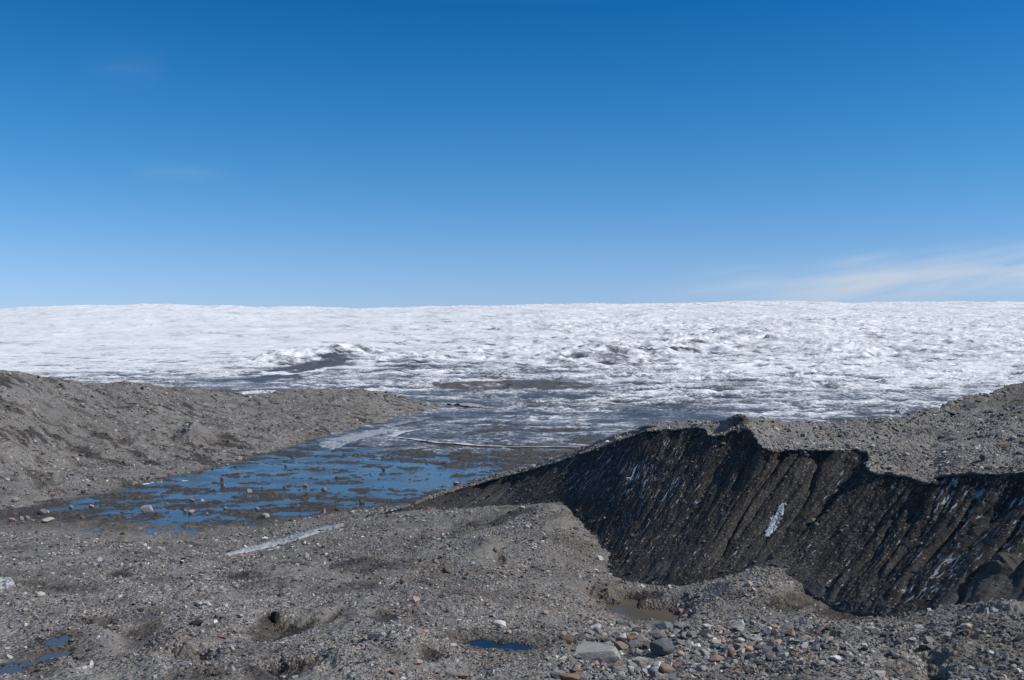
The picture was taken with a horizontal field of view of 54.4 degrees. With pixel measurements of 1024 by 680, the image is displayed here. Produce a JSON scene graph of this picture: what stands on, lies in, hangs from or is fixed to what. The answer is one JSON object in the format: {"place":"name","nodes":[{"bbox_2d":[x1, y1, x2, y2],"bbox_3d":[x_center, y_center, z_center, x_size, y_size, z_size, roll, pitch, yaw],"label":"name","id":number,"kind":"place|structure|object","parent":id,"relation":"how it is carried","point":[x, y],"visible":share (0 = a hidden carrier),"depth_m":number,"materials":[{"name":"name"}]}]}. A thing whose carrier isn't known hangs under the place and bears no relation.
{"place":"outdoors","nodes":[
{"label":"outdoors","id":0,"kind":"place"},
{"bbox_2d":[0,370,441,509],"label":"moraine hill","id":1,"kind":"structure","parent":0,"point":[55,414],"depth_m":182.00,"materials":[{"name":"gravel"}]},
{"bbox_2d":[240,390,274,394],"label":"snow patch","id":2,"kind":"object","parent":1,"relation":"on","point":[256,391],"visible":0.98,"depth_m":256.57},
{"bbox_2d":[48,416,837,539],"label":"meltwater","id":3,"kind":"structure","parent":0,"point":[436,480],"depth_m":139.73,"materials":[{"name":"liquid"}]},
{"bbox_2d":[260,513,269,518],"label":"boulder","id":4,"kind":"object","parent":3,"relation":"on","point":[264,515],"visible":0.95,"depth_m":110.75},
{"bbox_2d":[378,417,433,425],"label":"ice ledge","id":5,"kind":"object","parent":3,"relation":"on","point":[402,423],"visible":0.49,"depth_m":234.35,"materials":[{"name":"ice"}]},
{"bbox_2d":[385,428,426,436],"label":"ice ledge","id":6,"kind":"object","parent":3,"relation":"on","point":[396,433],"visible":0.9,"depth_m":209.83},
{"bbox_2d":[447,403,484,407],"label":"ice ledge","id":7,"kind":"object","parent":3,"relation":"on","point":[470,405],"visible":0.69,"depth_m":287.43,"materials":[{"name":"ice"}]},
{"bbox_2d":[0,300,1023,453],"bbox_3d":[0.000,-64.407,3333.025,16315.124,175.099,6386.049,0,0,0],"label":"glacier","id":8,"kind":"object","parent":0,"point":[623,368],"visible":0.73,"depth_m":691.55,"materials":[{"name":"ice"}]},
{"bbox_2d":[789,399,811,407],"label":"ice mound","id":9,"kind":"object","parent":8,"relation":"on","point":[802,403],"visible":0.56,"depth_m":289.74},
{"bbox_2d":[876,379,889,383],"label":"ice mound","id":10,"kind":"object","parent":8,"relation":"on","point":[882,381],"visible":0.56,"depth_m":409.68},
{"bbox_2d":[895,407,905,413],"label":"ice mound","id":11,"kind":"object","parent":8,"relation":"on","point":[900,410],"visible":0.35,"depth_m":268.64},
{"bbox_2d":[0,372,1023,679],"bbox_3d":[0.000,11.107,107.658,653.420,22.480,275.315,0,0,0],"label":"ground","id":12,"kind":"structure","parent":0,"point":[934,660],"depth_m":50.99,"materials":[{"name":"gravel"}]},
{"bbox_2d":[0,577,13,588],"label":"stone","id":13,"kind":"object","parent":12,"relation":"on","point":[5,582],"visible":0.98,"depth_m":49.20,"materials":[{"name":"stone"}]},
{"bbox_2d":[11,497,18,502],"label":"boulder","id":14,"kind":"object","parent":12,"relation":"on","point":[14,499],"visible":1,"depth_m":119.50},
{"bbox_2d":[0,661,35,674],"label":"pool water","id":15,"kind":"structure","parent":12,"relation":"on","point":[11,670],"depth_m":30.55,"materials":[{"name":"blue liquid"}]},
{"bbox_2d":[36,591,45,597],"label":"stone","id":16,"kind":"object","parent":12,"relation":"on","point":[40,594],"visible":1,"depth_m":45.39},
{"bbox_2d":[38,509,48,514],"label":"boulder","id":17,"kind":"object","parent":12,"relation":"on","point":[43,511],"visible":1,"depth_m":113.70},
{"bbox_2d":[41,517,54,522],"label":"boulder","id":18,"kind":"object","parent":12,"relation":"on","point":[47,519],"visible":1,"depth_m":107.56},
{"bbox_2d":[36,651,69,661],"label":"pool water","id":19,"kind":"structure","parent":12,"relation":"on","point":[44,657],"depth_m":34.13,"materials":[{"name":"blue liquid"}]},
{"bbox_2d":[44,636,70,645],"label":"pool water","id":20,"kind":"structure","parent":12,"relation":"on","point":[57,641],"depth_m":35.68,"materials":[{"name":"blue liquid"}]},
{"bbox_2d":[140,505,152,511],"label":"boulder","id":21,"kind":"object","parent":12,"relation":"on","point":[146,508],"visible":0.89,"depth_m":115.92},
{"bbox_2d":[189,620,202,626],"bbox_3d":[-12.142,10.894,38.279,0.524,0.268,0.433,6,4,-3],"label":"stone","id":22,"kind":"object","parent":12,"relation":"on","point":[197,623],"visible":0.91,"depth_m":38.15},
{"bbox_2d":[228,666,235,673],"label":"stone","id":23,"kind":"object","parent":12,"relation":"on","point":[231,669],"visible":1,"depth_m":28.68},
{"bbox_2d":[270,611,279,621],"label":"boulder","id":24,"kind":"object","parent":12,"relation":"on","point":[275,616],"visible":1,"depth_m":41.44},
{"bbox_2d":[220,523,343,555],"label":"ice strip","id":25,"kind":"object","parent":12,"relation":"on","point":[292,538],"visible":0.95,"depth_m":83.65,"materials":[{"name":"ice"}]},
{"bbox_2d":[319,427,399,448],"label":"shore ice","id":26,"kind":"structure","parent":12,"relation":"on","point":[349,438],"depth_m":201.57,"materials":[{"name":"ice"}]},
{"bbox_2d":[367,632,377,639],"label":"stone","id":27,"kind":"object","parent":12,"relation":"on","point":[370,635],"visible":0.91,"depth_m":33.22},
{"bbox_2d":[389,669,397,673],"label":"stone","id":28,"kind":"object","parent":12,"relation":"on","point":[394,671],"visible":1,"depth_m":28.71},
{"bbox_2d":[411,596,419,602],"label":"stone","id":29,"kind":"object","parent":12,"relation":"on","point":[414,599],"visible":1,"depth_m":46.04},
{"bbox_2d":[411,659,422,664],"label":"stone","id":30,"kind":"object","parent":12,"relation":"on","point":[418,662],"visible":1,"depth_m":30.43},
{"bbox_2d":[417,629,428,633],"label":"stone","id":31,"kind":"object","parent":12,"relation":"on","point":[425,631],"visible":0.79,"depth_m":33.53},
{"bbox_2d":[442,568,451,573],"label":"stone","id":32,"kind":"object","parent":12,"relation":"on","point":[445,570],"visible":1,"depth_m":60.20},
{"bbox_2d":[458,674,468,677],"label":"stone","id":33,"kind":"object","parent":12,"relation":"on","point":[463,675],"visible":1,"depth_m":30.16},
{"bbox_2d":[397,437,580,448],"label":"ice ledge","id":34,"kind":"object","parent":12,"relation":"on","point":[463,444],"visible":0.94,"depth_m":184.10,"materials":[{"name":"ice"}]},
{"bbox_2d":[492,620,505,627],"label":"stone","id":35,"kind":"object","parent":12,"relation":"on","point":[499,623],"visible":1,"depth_m":41.20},
{"bbox_2d":[467,639,531,650],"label":"pool water","id":36,"kind":"structure","parent":12,"relation":"on","point":[479,643],"depth_m":35.53,"materials":[{"name":"blue liquid"}]},
{"bbox_2d":[549,669,564,678],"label":"stone","id":37,"kind":"object","parent":12,"relation":"on","point":[554,674],"visible":0.68,"depth_m":29.08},
{"bbox_2d":[559,635,574,644],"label":"boulder","id":38,"kind":"object","parent":12,"relation":"on","point":[569,639],"visible":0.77,"depth_m":40.19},
{"bbox_2d":[558,673,579,679],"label":"stone","id":39,"kind":"object","parent":12,"relation":"on","point":[567,676],"visible":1,"depth_m":28.31,"materials":[{"name":"stone"}]},
{"bbox_2d":[571,665,580,671],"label":"stone","id":40,"kind":"object","parent":12,"relation":"on","point":[575,668],"visible":0.97,"depth_m":29.95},
{"bbox_2d":[584,629,594,634],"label":"stone","id":41,"kind":"object","parent":12,"relation":"on","point":[590,632],"visible":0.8,"depth_m":43.18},
{"bbox_2d":[591,623,600,628],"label":"stone","id":42,"kind":"object","parent":12,"relation":"on","point":[597,625],"visible":0.56,"depth_m":45.30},
{"bbox_2d":[592,626,601,633],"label":"stone","id":43,"kind":"object","parent":12,"relation":"on","point":[596,629],"visible":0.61,"depth_m":43.80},
{"bbox_2d":[576,641,620,662],"bbox_3d":[3.163,11.479,36.456,1.675,0.703,1.324,0,6,-7],"label":"boulder","id":44,"kind":"object","parent":12,"relation":"on","point":[587,650],"visible":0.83,"depth_m":36.08,"materials":[{"name":"stone"}]},
{"bbox_2d":[604,638,615,642],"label":"stone","id":45,"kind":"object","parent":12,"relation":"on","point":[612,640],"visible":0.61,"depth_m":41.37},
{"bbox_2d":[611,666,623,670],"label":"stone","id":46,"kind":"object","parent":12,"relation":"on","point":[619,668],"visible":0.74,"depth_m":30.37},
{"bbox_2d":[615,637,624,641],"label":"stone","id":47,"kind":"object","parent":12,"relation":"on","point":[619,639],"visible":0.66,"depth_m":41.78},
{"bbox_2d":[614,641,628,649],"bbox_3d":[4.353,12.124,39.430,0.514,0.326,0.365,0,0,-28],"label":"stone","id":48,"kind":"object","parent":12,"relation":"on","point":[620,645],"visible":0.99,"depth_m":39.35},
{"bbox_2d":[626,640,636,647],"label":"stone","id":49,"kind":"object","parent":12,"relation":"on","point":[631,643],"visible":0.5,"depth_m":39.80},
{"bbox_2d":[626,661,637,667],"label":"stone","id":50,"kind":"object","parent":12,"relation":"on","point":[630,663],"visible":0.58,"depth_m":33.66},
{"bbox_2d":[627,635,637,640],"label":"stone","id":51,"kind":"object","parent":12,"relation":"on","point":[631,637],"visible":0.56,"depth_m":42.24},
{"bbox_2d":[632,627,640,631],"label":"stone","id":52,"kind":"object","parent":12,"relation":"on","point":[636,629],"visible":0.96,"depth_m":46.07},
{"bbox_2d":[634,648,640,655],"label":"stone","id":53,"kind":"object","parent":12,"relation":"on","point":[637,651],"visible":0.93,"depth_m":37.64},
{"bbox_2d":[632,656,647,666],"bbox_3d":[4.524,11.506,35.531,0.638,0.466,0.471,-1,-6,-36],"label":"boulder","id":54,"kind":"object","parent":12,"relation":"on","point":[639,660],"visible":0.79,"depth_m":35.35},
{"bbox_2d":[606,599,677,621],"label":"pool water","id":55,"kind":"structure","parent":12,"relation":"on","point":[630,608],"depth_m":56.26,"materials":[{"name":"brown liquid"}]},
{"bbox_2d":[637,634,646,641],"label":"stone","id":56,"kind":"object","parent":12,"relation":"on","point":[640,637],"visible":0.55,"depth_m":41.80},
{"bbox_2d":[642,640,648,649],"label":"boulder","id":57,"kind":"object","parent":12,"relation":"on","point":[645,644],"visible":0.89,"depth_m":39.03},
{"bbox_2d":[647,666,658,677],"bbox_3d":[4.136,9.744,29.134,0.349,0.381,0.279,-3,0,-14],"label":"boulder","id":58,"kind":"object","parent":12,"relation":"on","point":[652,671],"visible":0.96,"depth_m":29.06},
{"bbox_2d":[648,629,664,634],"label":"stone","id":59,"kind":"object","parent":12,"relation":"on","point":[655,632],"visible":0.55,"depth_m":43.46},
{"bbox_2d":[655,632,666,638],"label":"stone","id":60,"kind":"object","parent":12,"relation":"on","point":[661,635],"visible":0.66,"depth_m":41.77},
{"bbox_2d":[650,638,674,655],"bbox_3d":[5.737,11.529,37.351,0.861,0.583,0.772,2,1,-37],"label":"boulder","id":61,"kind":"object","parent":12,"relation":"on","point":[661,646],"visible":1,"depth_m":37.13,"materials":[{"name":"stone"}]},
{"bbox_2d":[653,622,672,629],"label":"boulder","id":62,"kind":"object","parent":12,"relation":"on","point":[662,625],"visible":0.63,"depth_m":48.40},
{"bbox_2d":[658,663,672,673],"bbox_3d":[4.758,10.153,30.755,0.499,0.310,0.394,2,-1,-29],"label":"boulder","id":63,"kind":"object","parent":12,"relation":"on","point":[665,668],"visible":0.99,"depth_m":30.63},
{"bbox_2d":[671,629,679,634],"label":"stone","id":64,"kind":"object","parent":12,"relation":"on","point":[675,631],"visible":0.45,"depth_m":42.94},
{"bbox_2d":[672,662,681,667],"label":"stone","id":65,"kind":"object","parent":12,"relation":"on","point":[676,664],"visible":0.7,"depth_m":32.34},
{"bbox_2d":[673,623,681,627],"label":"boulder","id":66,"kind":"object","parent":12,"relation":"on","point":[676,625],"visible":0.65,"depth_m":47.33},
{"bbox_2d":[675,639,683,644],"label":"stone","id":67,"kind":"object","parent":12,"relation":"on","point":[679,641],"visible":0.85,"depth_m":40.38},
{"bbox_2d":[677,650,684,655],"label":"boulder","id":68,"kind":"object","parent":12,"relation":"on","point":[680,653],"visible":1,"depth_m":36.87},
{"bbox_2d":[679,632,686,638],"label":"stone","id":69,"kind":"object","parent":12,"relation":"on","point":[683,635],"visible":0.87,"depth_m":41.12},
{"bbox_2d":[685,639,692,647],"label":"stone","id":70,"kind":"object","parent":12,"relation":"on","point":[688,643],"visible":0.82,"depth_m":39.62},
{"bbox_2d":[686,632,696,637],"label":"stone","id":71,"kind":"object","parent":12,"relation":"on","point":[689,634],"visible":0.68,"depth_m":41.03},
{"bbox_2d":[365,428,1023,616],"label":"ice cliff","id":72,"kind":"structure","parent":12,"relation":"on","point":[818,477],"depth_m":60.89,"materials":[{"name":"ice"}]},
{"bbox_2d":[695,665,705,670],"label":"stone","id":73,"kind":"object","parent":12,"relation":"on","point":[701,668],"visible":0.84,"depth_m":31.24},
{"bbox_2d":[700,649,709,655],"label":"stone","id":74,"kind":"object","parent":12,"relation":"on","point":[704,652],"visible":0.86,"depth_m":36.85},
{"bbox_2d":[700,630,711,634],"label":"boulder","id":75,"kind":"object","parent":12,"relation":"on","point":[705,632],"visible":0.63,"depth_m":41.06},
{"bbox_2d":[704,634,714,639],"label":"stone","id":76,"kind":"object","parent":12,"relation":"on","point":[708,636],"visible":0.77,"depth_m":40.03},
{"bbox_2d":[710,638,719,643],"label":"stone","id":77,"kind":"object","parent":12,"relation":"on","point":[713,641],"visible":0.73,"depth_m":39.56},
{"bbox_2d":[710,643,721,648],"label":"stone","id":78,"kind":"object","parent":12,"relation":"on","point":[715,645],"visible":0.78,"depth_m":39.09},
{"bbox_2d":[709,655,724,661],"bbox_3d":[7.364,11.470,35.746,0.550,0.231,0.446,-3,2,-6],"label":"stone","id":79,"kind":"object","parent":12,"relation":"on","point":[716,658],"visible":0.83,"depth_m":35.71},
{"bbox_2d":[722,661,729,668],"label":"stone","id":80,"kind":"object","parent":12,"relation":"on","point":[725,664],"visible":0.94,"depth_m":31.53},
{"bbox_2d":[727,646,734,656],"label":"boulder","id":81,"kind":"object","parent":12,"relation":"on","point":[730,651],"visible":0.94,"depth_m":35.91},
{"bbox_2d":[733,643,740,648],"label":"stone","id":82,"kind":"object","parent":12,"relation":"on","point":[737,645],"visible":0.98,"depth_m":36.96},
{"bbox_2d":[731,625,743,630],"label":"boulder","id":83,"kind":"object","parent":12,"relation":"on","point":[739,627],"visible":1,"depth_m":41.14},
{"bbox_2d":[737,648,744,656],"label":"boulder","id":84,"kind":"object","parent":12,"relation":"on","point":[741,652],"visible":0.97,"depth_m":35.46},
{"bbox_2d":[740,632,749,638],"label":"stone","id":85,"kind":"object","parent":12,"relation":"on","point":[744,636],"visible":0.78,"depth_m":40.03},
{"bbox_2d":[744,646,753,651],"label":"stone","id":86,"kind":"object","parent":12,"relation":"on","point":[749,648],"visible":0.93,"depth_m":35.72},
{"bbox_2d":[750,635,761,640],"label":"stone","id":87,"kind":"object","parent":12,"relation":"on","point":[755,638],"visible":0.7,"depth_m":39.73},
{"bbox_2d":[753,644,761,649],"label":"boulder","id":88,"kind":"object","parent":12,"relation":"on","point":[757,646],"visible":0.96,"depth_m":35.85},
{"bbox_2d":[755,661,765,665],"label":"stone","id":89,"kind":"object","parent":12,"relation":"on","point":[759,663],"visible":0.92,"depth_m":31.40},
{"bbox_2d":[762,645,772,650],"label":"stone","id":90,"kind":"object","parent":12,"relation":"on","point":[765,647],"visible":0.39,"depth_m":34.89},
{"bbox_2d":[764,631,770,636],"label":"stone","id":91,"kind":"object","parent":12,"relation":"on","point":[767,633],"visible":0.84,"depth_m":39.98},
{"bbox_2d":[766,652,774,660],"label":"stone","id":92,"kind":"object","parent":12,"relation":"on","point":[769,655],"visible":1,"depth_m":31.63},
{"bbox_2d":[768,640,776,647],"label":"stone","id":93,"kind":"object","parent":12,"relation":"on","point":[771,643],"visible":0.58,"depth_m":35.87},
{"bbox_2d":[767,623,777,628],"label":"stone","id":94,"kind":"object","parent":12,"relation":"on","point":[773,626],"visible":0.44,"depth_m":42.11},
{"bbox_2d":[770,629,779,635],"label":"stone","id":95,"kind":"object","parent":12,"relation":"on","point":[774,631],"visible":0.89,"depth_m":40.01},
{"bbox_2d":[775,644,781,651],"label":"stone","id":96,"kind":"object","parent":12,"relation":"on","point":[778,647],"visible":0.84,"depth_m":33.91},
{"bbox_2d":[777,652,788,656],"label":"stone","id":97,"kind":"object","parent":12,"relation":"on","point":[783,654],"visible":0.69,"depth_m":31.60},
{"bbox_2d":[786,622,793,628],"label":"stone","id":98,"kind":"object","parent":12,"relation":"on","point":[790,625],"visible":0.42,"depth_m":44.46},
{"bbox_2d":[786,629,794,634],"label":"stone","id":99,"kind":"object","parent":12,"relation":"on","point":[790,631],"visible":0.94,"depth_m":38.61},
{"bbox_2d":[793,627,803,632],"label":"stone","id":100,"kind":"object","parent":12,"relation":"on","point":[799,629],"visible":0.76,"depth_m":42.27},
{"bbox_2d":[798,642,807,648],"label":"stone","id":101,"kind":"object","parent":12,"relation":"on","point":[804,645],"visible":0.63,"depth_m":33.59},
{"bbox_2d":[810,662,819,667],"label":"stone","id":102,"kind":"object","parent":12,"relation":"on","point":[816,665],"visible":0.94,"depth_m":28.52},
{"bbox_2d":[811,644,819,651],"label":"stone","id":103,"kind":"object","parent":12,"relation":"on","point":[815,647],"visible":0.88,"depth_m":31.55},
{"bbox_2d":[816,661,826,665],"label":"stone","id":104,"kind":"object","parent":12,"relation":"on","point":[821,663],"visible":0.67,"depth_m":29.39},
{"bbox_2d":[820,643,829,649],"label":"stone","id":105,"kind":"object","parent":12,"relation":"on","point":[825,646],"visible":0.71,"depth_m":31.59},
{"bbox_2d":[830,655,840,660],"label":"stone","id":106,"kind":"object","parent":12,"relation":"on","point":[834,657],"visible":0.92,"depth_m":29.98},
{"bbox_2d":[869,627,880,634],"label":"stone","id":107,"kind":"object","parent":12,"relation":"on","point":[876,630],"visible":0.94,"depth_m":33.84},
{"bbox_2d":[874,670,885,677],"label":"boulder","id":108,"kind":"object","parent":12,"relation":"on","point":[880,673],"visible":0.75,"depth_m":26.46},
{"bbox_2d":[879,631,888,637],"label":"stone","id":109,"kind":"object","parent":12,"relation":"on","point":[884,634],"visible":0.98,"depth_m":33.34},
{"bbox_2d":[923,636,933,643],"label":"stone","id":110,"kind":"object","parent":12,"relation":"on","point":[927,639],"visible":0.82,"depth_m":31.27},
{"bbox_2d":[941,632,951,637],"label":"boulder","id":111,"kind":"object","parent":12,"relation":"on","point":[946,634],"visible":0.97,"depth_m":31.32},
{"bbox_2d":[960,623,971,628],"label":"stone","id":112,"kind":"object","parent":12,"relation":"on","point":[965,625],"visible":0.87,"depth_m":32.02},
{"bbox_2d":[968,633,979,638],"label":"stone","id":113,"kind":"object","parent":12,"relation":"on","point":[974,636],"visible":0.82,"depth_m":30.53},
{"bbox_2d":[977,667,987,673],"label":"stone","id":114,"kind":"object","parent":12,"relation":"on","point":[980,669],"visible":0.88,"depth_m":26.67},
{"bbox_2d":[989,608,998,612],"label":"stone","id":115,"kind":"object","parent":12,"relation":"on","point":[993,610],"visible":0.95,"depth_m":32.62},
{"bbox_2d":[998,665,1007,670],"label":"stone","id":116,"kind":"object","parent":12,"relation":"on","point":[1001,667],"visible":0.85,"depth_m":26.82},
{"bbox_2d":[1009,660,1019,665],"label":"stone","id":117,"kind":"object","parent":12,"relation":"on","point":[1017,663],"visible":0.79,"depth_m":27.02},
{"bbox_2d":[0,0,1023,308],"label":"sky","id":118,"kind":"structure","parent":0,"point":[248,153],"materials":[{"name":"blue"}]},
{"bbox_2d":[367,382,1023,515],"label":"moraine ridge","id":119,"kind":"structure","parent":0,"point":[911,443],"depth_m":80.53,"materials":[{"name":"gravel"}]},
{"bbox_2d":[979,454,986,460],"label":"boulder","id":120,"kind":"object","parent":119,"relation":"on","point":[982,457],"visible":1,"depth_m":59.92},
{"bbox_2d":[997,442,1008,446],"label":"boulder","id":121,"kind":"object","parent":119,"relation":"on","point":[1005,444],"visible":0.69,"depth_m":71.77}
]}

